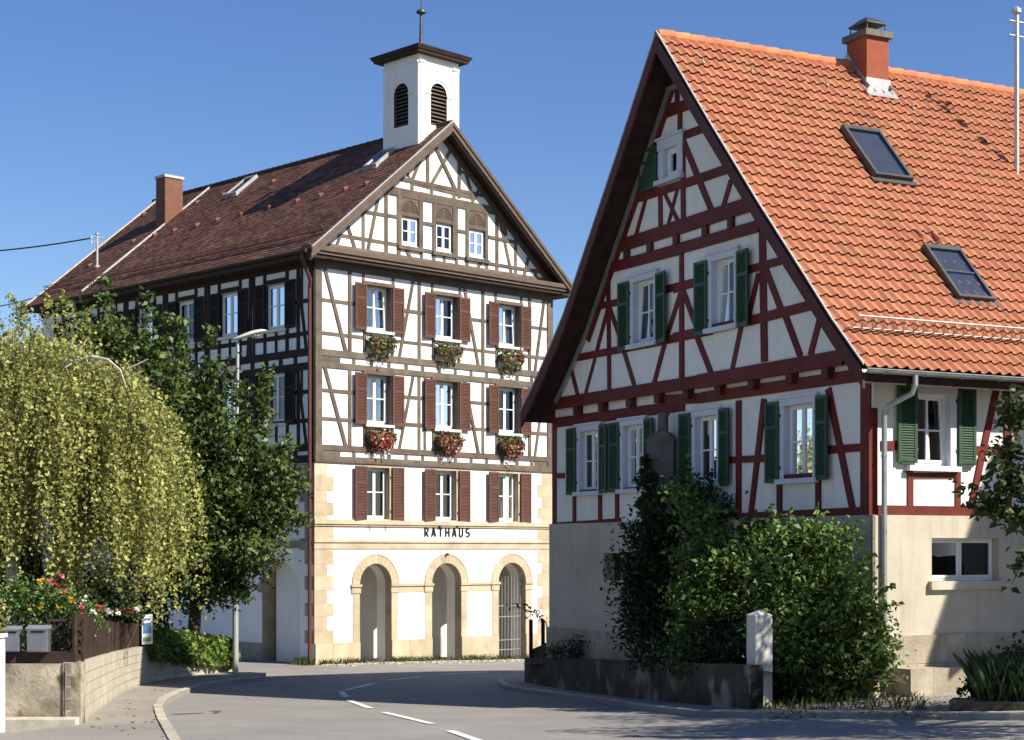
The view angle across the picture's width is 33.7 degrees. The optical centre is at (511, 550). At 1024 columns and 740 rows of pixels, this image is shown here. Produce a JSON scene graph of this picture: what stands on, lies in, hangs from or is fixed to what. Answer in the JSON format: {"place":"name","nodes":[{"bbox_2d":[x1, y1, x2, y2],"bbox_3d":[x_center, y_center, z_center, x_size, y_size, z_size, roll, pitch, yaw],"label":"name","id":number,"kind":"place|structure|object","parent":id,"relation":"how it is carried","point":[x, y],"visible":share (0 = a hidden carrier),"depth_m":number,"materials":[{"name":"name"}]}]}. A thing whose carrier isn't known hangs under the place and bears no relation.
{"place":"outdoors","nodes":[
{"label":"outdoors","id":0,"kind":"place"},
{"bbox_2d":[0,670,267,739],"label":"pavement","id":1,"kind":"structure","parent":0,"point":[111,714],"depth_m":28.74,"materials":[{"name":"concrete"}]},
{"bbox_2d":[5,717,78,731],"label":"kerb","id":2,"kind":"structure","parent":1,"relation":"on","point":[20,724],"depth_m":25.84,"materials":[{"name":"concrete"}]},
{"bbox_2d":[5,661,84,723],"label":"garden wall","id":3,"kind":"structure","parent":1,"relation":"on","point":[34,689],"depth_m":26.16,"materials":[{"name":"stone"}]},
{"bbox_2d":[5,651,77,662],"bbox_3d":[-7.556,1.654,26.255,1.612,0.170,0.160,0,0,0],"label":"timber shelf","id":4,"kind":"object","parent":3,"relation":"on","point":[40,657],"visible":1,"depth_m":26.18,"materials":[{"name":"brown wood"}]},
{"bbox_2d":[4,626,22,651],"bbox_3d":[-7.698,1.364,26.140,0.227,0.392,0.190,0,0,0],"label":"letter box","id":5,"kind":"object","parent":4,"relation":"on","point":[14,641],"visible":0.95,"depth_m":26.06,"materials":[{"name":"metal"}]},
{"bbox_2d":[26,625,51,651],"bbox_3d":[-7.309,1.361,26.140,0.348,0.413,0.190,0,0,0],"label":"letter box","id":6,"kind":"object","parent":4,"relation":"on","point":[38,638],"visible":1,"depth_m":26.06,"materials":[{"name":"metal"}]},
{"bbox_2d":[48,619,84,660],"bbox_3d":[-6.952,1.406,26.390,0.564,0.673,0.050,0,0,0],"label":"lattice panel","id":7,"kind":"object","parent":3,"relation":"on","point":[81,654],"visible":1,"depth_m":26.38,"materials":[{"name":"brown wood"}]},
{"bbox_2d":[65,646,231,723],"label":"curved garden wall","id":8,"kind":"structure","parent":1,"relation":"on","point":[110,676],"depth_m":37.12,"materials":[{"name":"stone"}]},
{"bbox_2d":[72,611,140,661],"bbox_3d":[-8.158,1.691,34.204,0.326,1.511,16.304,0,0,-9],"label":"reed fence","id":9,"kind":"object","parent":8,"relation":"on","point":[116,638],"visible":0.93,"depth_m":33.26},
{"bbox_2d":[142,614,152,648],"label":"notice board","id":10,"kind":"object","parent":8,"relation":"attached to","point":[147,633],"visible":0.89,"depth_m":42.09,"materials":[{"name":"white metal"}]},
{"bbox_2d":[140,623,241,671],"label":"ivy hedge","id":11,"kind":"object","parent":8,"relation":"on","point":[179,646],"visible":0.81,"depth_m":45.24,"materials":[{"name":"green plant"}]},
{"bbox_2d":[232,329,266,672],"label":"street lamp","id":12,"kind":"object","parent":1,"relation":"on","point":[258,333],"visible":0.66,"depth_m":46.98,"materials":[{"name":"grey metal"}]},
{"bbox_2d":[91,689,951,736],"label":"leaf litter","id":13,"kind":"object","parent":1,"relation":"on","point":[868,712],"visible":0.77,"depth_m":26.72,"materials":[{"name":"brown plant"}]},
{"bbox_2d":[0,0,1023,363],"label":"sky","id":14,"kind":"structure","parent":0,"point":[100,99],"materials":[{"name":"blue"}]},
{"bbox_2d":[164,656,1023,739],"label":"road","id":15,"kind":"structure","parent":0,"point":[283,701],"depth_m":29.96,"materials":[{"name":"grey asphalt"}]},
{"bbox_2d":[153,676,262,739],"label":"kerb","id":16,"kind":"structure","parent":15,"relation":"on","point":[168,728],"depth_m":30.30,"materials":[{"name":"concrete"}]},
{"bbox_2d":[338,672,482,739],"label":"lane marking","id":17,"kind":"object","parent":15,"relation":"on","point":[343,693],"visible":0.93,"depth_m":31.11,"materials":[{"name":"paint"}]},
{"bbox_2d":[322,659,523,665],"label":"cobble strip","id":18,"kind":"object","parent":15,"relation":"on","point":[436,662],"visible":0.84,"depth_m":54.14,"materials":[{"name":"stone"}]},
{"bbox_2d":[283,653,528,665],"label":"grass tufts","id":19,"kind":"object","parent":18,"relation":"on","point":[305,662],"visible":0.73,"depth_m":54.20,"materials":[{"name":"green plant"}]},
{"bbox_2d":[497,677,1023,713],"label":"kerb","id":20,"kind":"structure","parent":15,"relation":"on","point":[501,681],"depth_m":28.51,"materials":[{"name":"concrete"}]},
{"bbox_2d":[523,662,907,683],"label":"garden soil","id":21,"kind":"structure","parent":0,"point":[889,679],"depth_m":30.37,"materials":[{"name":"brown soil"}]},
{"bbox_2d":[500,600,547,626],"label":"leafy twig","id":22,"kind":"object","parent":21,"relation":"on","point":[526,610],"visible":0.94,"depth_m":42.66,"materials":[{"name":"green plant"}]},
{"bbox_2d":[535,633,595,661],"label":"juniper","id":23,"kind":"object","parent":21,"relation":"on","point":[559,651],"visible":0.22,"depth_m":40.24,"materials":[{"name":"green plant"}]},
{"bbox_2d":[632,413,676,636],"bbox_3d":[3.125,-0.543,36.687,1.091,4.886,0.865,0,0,0],"label":"stone monument","id":24,"kind":"object","parent":21,"relation":"on","point":[661,444],"visible":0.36,"depth_m":36.60,"materials":[{"name":"grey stone"}]},
{"bbox_2d":[600,450,747,677],"bbox_3d":[3.583,0.235,33.473,3.542,4.677,5.836,0,0,0],"label":"dark bush","id":25,"kind":"object","parent":21,"relation":"on","point":[643,577],"visible":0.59,"depth_m":34.84,"materials":[{"name":"green plant"}]},
{"bbox_2d":[647,452,792,684],"bbox_3d":[4.090,0.385,32.339,3.019,4.564,1.914,0,0,0],"label":"leafy bush","id":26,"kind":"object","parent":21,"relation":"on","point":[715,562],"visible":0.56,"depth_m":32.20,"materials":[{"name":"green plant"}]},
{"bbox_2d":[721,502,916,701],"bbox_3d":[5.536,0.904,30.595,3.436,3.647,2.235,0,0,0],"label":"leafy bush","id":27,"kind":"object","parent":21,"relation":"on","point":[819,621],"visible":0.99,"depth_m":30.28,"materials":[{"name":"green plant"}]},
{"bbox_2d":[497,679,1023,720],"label":"pavement","id":28,"kind":"structure","parent":0,"point":[942,698],"depth_m":28.91,"materials":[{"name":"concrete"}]},
{"bbox_2d":[524,658,762,708],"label":"retaining wall","id":29,"kind":"structure","parent":28,"relation":"on","point":[727,685],"depth_m":33.83,"materials":[{"name":"concrete"}]},
{"bbox_2d":[529,619,532,657],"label":"iron post","id":30,"kind":"object","parent":29,"relation":"on","point":[530,638],"visible":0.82,"depth_m":43.55,"materials":[{"name":"black metal"}]},
{"bbox_2d":[533,645,545,657],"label":"stair cheek","id":31,"kind":"object","parent":29,"relation":"attached to","point":[538,650],"visible":0.43,"depth_m":43.18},
{"bbox_2d":[541,620,544,644],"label":"iron post","id":32,"kind":"object","parent":31,"relation":"on","point":[543,632],"visible":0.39,"depth_m":45.15,"materials":[{"name":"black metal"}]},
{"bbox_2d":[747,609,771,706],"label":"gate pillar","id":33,"kind":"structure","parent":28,"relation":"on","point":[759,637],"depth_m":29.72,"materials":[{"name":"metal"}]},
{"bbox_2d":[756,689,928,709],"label":"weeds","id":34,"kind":"object","parent":28,"relation":"on","point":[874,699],"visible":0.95,"depth_m":28.41,"materials":[{"name":"green plant"}]},
{"bbox_2d":[893,665,969,696],"bbox_3d":[8.145,2.700,31.360,2.344,1.094,0.482,0,0,-27],"label":"stone ledge","id":35,"kind":"object","parent":28,"relation":"on","point":[934,680],"visible":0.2,"depth_m":30.88,"materials":[{"name":"grey stone"}]},
{"bbox_2d":[949,697,1023,711],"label":"planter wall","id":36,"kind":"structure","parent":28,"relation":"on","point":[956,704],"depth_m":25.43,"materials":[{"name":"concrete"}]},
{"bbox_2d":[951,646,1023,701],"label":"ornamental grass","id":37,"kind":"object","parent":28,"relation":"on","point":[989,678],"depth_m":25.51,"materials":[{"name":"green plant"}]},
{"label":"garden soil","id":38,"kind":"structure","parent":0,"visible":0},
{"bbox_2d":[0,585,15,649],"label":"yellow hedge","id":39,"kind":"object","parent":38,"relation":"on","point":[2,630],"visible":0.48,"depth_m":26.60,"materials":[{"name":"green plant"}]},
{"bbox_2d":[0,564,139,650],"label":"rose bush","id":40,"kind":"object","parent":38,"relation":"on","point":[29,610],"visible":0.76,"depth_m":31.07,"materials":[{"name":"green plant"}]},
{"bbox_2d":[0,534,160,650],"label":"garden shrub","id":41,"kind":"object","parent":38,"relation":"on","point":[104,594],"visible":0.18,"depth_m":40.31,"materials":[{"name":"green plant"}]},
{"bbox_2d":[0,288,211,650],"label":"weeping birch","id":42,"kind":"object","parent":38,"relation":"on","point":[88,435],"visible":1,"depth_m":36.60,"materials":[{"name":"yellow plant"}]},
{"bbox_2d":[97,603,150,648],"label":"flowering plant","id":43,"kind":"object","parent":38,"relation":"on","point":[132,612],"visible":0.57,"depth_m":40.47,"materials":[{"name":"green plant"}]},
{"bbox_2d":[103,584,182,627],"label":"garden shrub","id":44,"kind":"object","parent":38,"relation":"on","point":[153,613],"visible":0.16,"depth_m":46.29,"materials":[{"name":"green plant"}]},
{"bbox_2d":[48,274,313,636],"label":"leafy tree","id":45,"kind":"object","parent":38,"relation":"on","point":[244,498],"visible":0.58,"depth_m":45.46,"materials":[{"name":"green plant"}]},
{"bbox_3d":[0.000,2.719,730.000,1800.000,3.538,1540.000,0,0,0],"label":"ground","id":46,"kind":"structure","parent":0,"visible":0},
{"bbox_2d":[0,633,7,731],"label":"utility cabinet","id":47,"kind":"object","parent":46,"relation":"on","point":[2,681],"visible":1,"depth_m":24.47,"materials":[{"name":"metal"}]},
{"bbox_2d":[0,467,41,594],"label":"background tree","id":48,"kind":"object","parent":46,"relation":"on","point":[27,542],"visible":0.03,"depth_m":69.51,"materials":[{"name":"green plant"}]},
{"bbox_2d":[2,526,41,596],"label":"distant wood","id":49,"kind":"object","parent":46,"relation":"on","point":[36,556],"depth_m":121.27,"materials":[{"name":"green plant"}]},
{"bbox_2d":[25,0,571,664],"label":"town hall","id":50,"kind":"structure","parent":46,"relation":"on","point":[413,232],"depth_m":55.48,"materials":[{"name":"white paint"}]},
{"bbox_2d":[0,238,89,250],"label":"overhead cable","id":51,"kind":"object","parent":50,"relation":"attached to","point":[45,245],"visible":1,"depth_m":63.52,"materials":[{"name":"black metal"}]},
{"bbox_2d":[55,319,84,356],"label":"window","id":52,"kind":"structure","parent":50,"relation":"in","point":[59,324],"depth_m":62.69,"materials":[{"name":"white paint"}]},
{"bbox_2d":[90,311,121,344],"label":"window","id":53,"kind":"structure","parent":50,"relation":"in","point":[120,312],"depth_m":60.02,"materials":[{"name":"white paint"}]},
{"bbox_2d":[127,304,161,347],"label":"window","id":54,"kind":"structure","parent":50,"relation":"in","point":[133,311],"depth_m":58.74,"materials":[{"name":"white paint"}]},
{"bbox_2d":[167,296,202,345],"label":"window","id":55,"kind":"structure","parent":50,"relation":"in","point":[194,308],"depth_m":56.97,"materials":[{"name":"white paint"}]},
{"bbox_2d":[209,288,247,340],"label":"window","id":56,"kind":"structure","parent":50,"relation":"in","point":[235,305],"depth_m":55.21,"materials":[{"name":"white paint"}]},
{"bbox_2d":[210,375,247,430],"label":"window","id":57,"kind":"structure","parent":50,"relation":"in","point":[240,377],"depth_m":55.17,"materials":[{"name":"white paint"}]},
{"bbox_2d":[254,279,294,333],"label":"window","id":58,"kind":"structure","parent":50,"relation":"in","point":[281,297],"depth_m":53.47,"materials":[{"name":"white paint"}]},
{"bbox_2d":[254,369,294,426],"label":"window","id":59,"kind":"structure","parent":50,"relation":"in","point":[283,401],"depth_m":53.40,"materials":[{"name":"white paint"}]},
{"bbox_2d":[268,464,294,521],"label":"window","id":60,"kind":"structure","parent":50,"relation":"in","point":[289,504],"depth_m":52.72,"materials":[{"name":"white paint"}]},
{"bbox_2d":[355,282,404,334],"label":"window","id":61,"kind":"structure","parent":50,"relation":"in","point":[370,302],"depth_m":54.12,"materials":[{"name":"white paint"}]},
{"bbox_2d":[355,372,404,427],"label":"window","id":62,"kind":"structure","parent":50,"relation":"in","point":[370,390],"depth_m":54.12,"materials":[{"name":"white paint"}]},
{"bbox_2d":[355,466,404,520],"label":"window","id":63,"kind":"structure","parent":50,"relation":"in","point":[369,482],"depth_m":54.12,"materials":[{"name":"white paint"}]},
{"bbox_2d":[366,427,397,454],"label":"flower box","id":64,"kind":"object","parent":50,"relation":"attached to","point":[377,439],"visible":1,"depth_m":53.55,"materials":[{"name":"red plant"}]},
{"bbox_2d":[366,332,397,362],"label":"flower box","id":65,"kind":"object","parent":50,"relation":"attached to","point":[376,344],"visible":1,"depth_m":53.55,"materials":[{"name":"green plant"}]},
{"bbox_2d":[402,197,418,246],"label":"window","id":66,"kind":"structure","parent":50,"relation":"in","point":[410,207],"depth_m":54.78,"materials":[{"name":"white paint"}]},
{"bbox_2d":[436,204,452,252],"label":"window","id":67,"kind":"structure","parent":50,"relation":"in","point":[444,214],"depth_m":55.82,"materials":[{"name":"white paint"}]},
{"bbox_2d":[425,292,470,342],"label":"window","id":68,"kind":"structure","parent":50,"relation":"in","point":[438,309],"depth_m":56.15,"materials":[{"name":"white paint"}]},
{"bbox_2d":[425,378,470,432],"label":"window","id":69,"kind":"structure","parent":50,"relation":"in","point":[438,395],"depth_m":56.08,"materials":[{"name":"white paint"}]},
{"bbox_2d":[425,469,470,521],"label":"window","id":70,"kind":"structure","parent":50,"relation":"in","point":[438,484],"depth_m":56.16,"materials":[{"name":"white paint"}]},
{"bbox_2d":[435,341,464,365],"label":"flower box","id":71,"kind":"object","parent":50,"relation":"attached to","point":[444,352],"visible":1,"depth_m":55.59,"materials":[{"name":"green plant"}]},
{"bbox_2d":[435,430,465,458],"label":"flower box","id":72,"kind":"object","parent":50,"relation":"attached to","point":[449,443],"visible":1,"depth_m":55.60,"materials":[{"name":"red plant"}]},
{"bbox_2d":[469,210,485,258],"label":"window","id":73,"kind":"structure","parent":50,"relation":"in","point":[476,219],"depth_m":56.83,"materials":[{"name":"white paint"}]},
{"bbox_2d":[489,301,531,349],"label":"window","id":74,"kind":"structure","parent":50,"relation":"in","point":[501,317],"depth_m":58.17,"materials":[{"name":"white paint"}]},
{"bbox_2d":[489,384,531,436],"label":"window","id":75,"kind":"structure","parent":50,"relation":"in","point":[501,400],"depth_m":58.05,"materials":[{"name":"white paint"}]},
{"bbox_2d":[489,472,531,522],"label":"window","id":76,"kind":"structure","parent":50,"relation":"in","point":[501,486],"depth_m":58.16,"materials":[{"name":"white paint"}]},
{"bbox_2d":[498,347,525,372],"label":"flower box","id":77,"kind":"object","parent":50,"relation":"attached to","point":[506,358],"visible":1,"depth_m":57.62,"materials":[{"name":"green plant"}]},
{"bbox_2d":[498,435,526,461],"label":"flower box","id":78,"kind":"object","parent":50,"relation":"attached to","point":[513,446],"visible":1,"depth_m":57.63,"materials":[{"name":"red plant"}]},
{"bbox_2d":[520,6,1023,700],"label":"timbered house","id":79,"kind":"structure","parent":46,"relation":"on","point":[798,282],"depth_m":34.86,"materials":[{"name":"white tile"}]},
{"bbox_2d":[566,421,606,495],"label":"window","id":80,"kind":"structure","parent":79,"relation":"in","point":[595,441],"depth_m":40.59,"materials":[{"name":"white paint"}]},
{"bbox_2d":[608,415,652,493],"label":"window","id":81,"kind":"structure","parent":79,"relation":"in","point":[637,434],"depth_m":38.80,"materials":[{"name":"white paint"}]},
{"bbox_2d":[617,267,665,351],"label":"window","id":82,"kind":"structure","parent":79,"relation":"in","point":[651,293],"depth_m":38.10,"materials":[{"name":"white paint"}]},
{"bbox_2d":[638,129,685,192],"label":"window","id":83,"kind":"structure","parent":79,"relation":"in","point":[648,180],"depth_m":36.98,"materials":[{"name":"white paint"}]},
{"bbox_2d":[678,405,728,488],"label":"window","id":84,"kind":"structure","parent":79,"relation":"in","point":[714,430],"depth_m":35.99,"materials":[{"name":"white paint"}]},
{"bbox_2d":[693,245,748,335],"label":"window","id":85,"kind":"structure","parent":79,"relation":"in","point":[732,273],"depth_m":35.25,"materials":[{"name":"white paint"}]},
{"bbox_2d":[764,392,827,484],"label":"window","id":86,"kind":"structure","parent":79,"relation":"in","point":[808,423],"depth_m":33.15,"materials":[{"name":"white paint"}]},
{"bbox_2d":[897,385,976,471],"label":"window","id":87,"kind":"structure","parent":79,"relation":"in","point":[921,417],"depth_m":31.82,"materials":[{"name":"white paint"}]},
{"bbox_2d":[928,538,1006,589],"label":"window","id":88,"kind":"structure","parent":79,"relation":"in","point":[955,561],"depth_m":32.06,"materials":[{"name":"white paint"}]},
{"bbox_2d":[948,383,1023,593],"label":"garden tree","id":89,"kind":"object","parent":46,"relation":"on","point":[1011,488],"visible":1,"depth_m":21.97,"materials":[{"name":"green plant"}]},
{"bbox_2d":[956,630,1023,697],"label":"ground shrub","id":90,"kind":"object","parent":46,"relation":"on","point":[968,686],"visible":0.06,"depth_m":26.56,"materials":[{"name":"green plant"}]}
]}

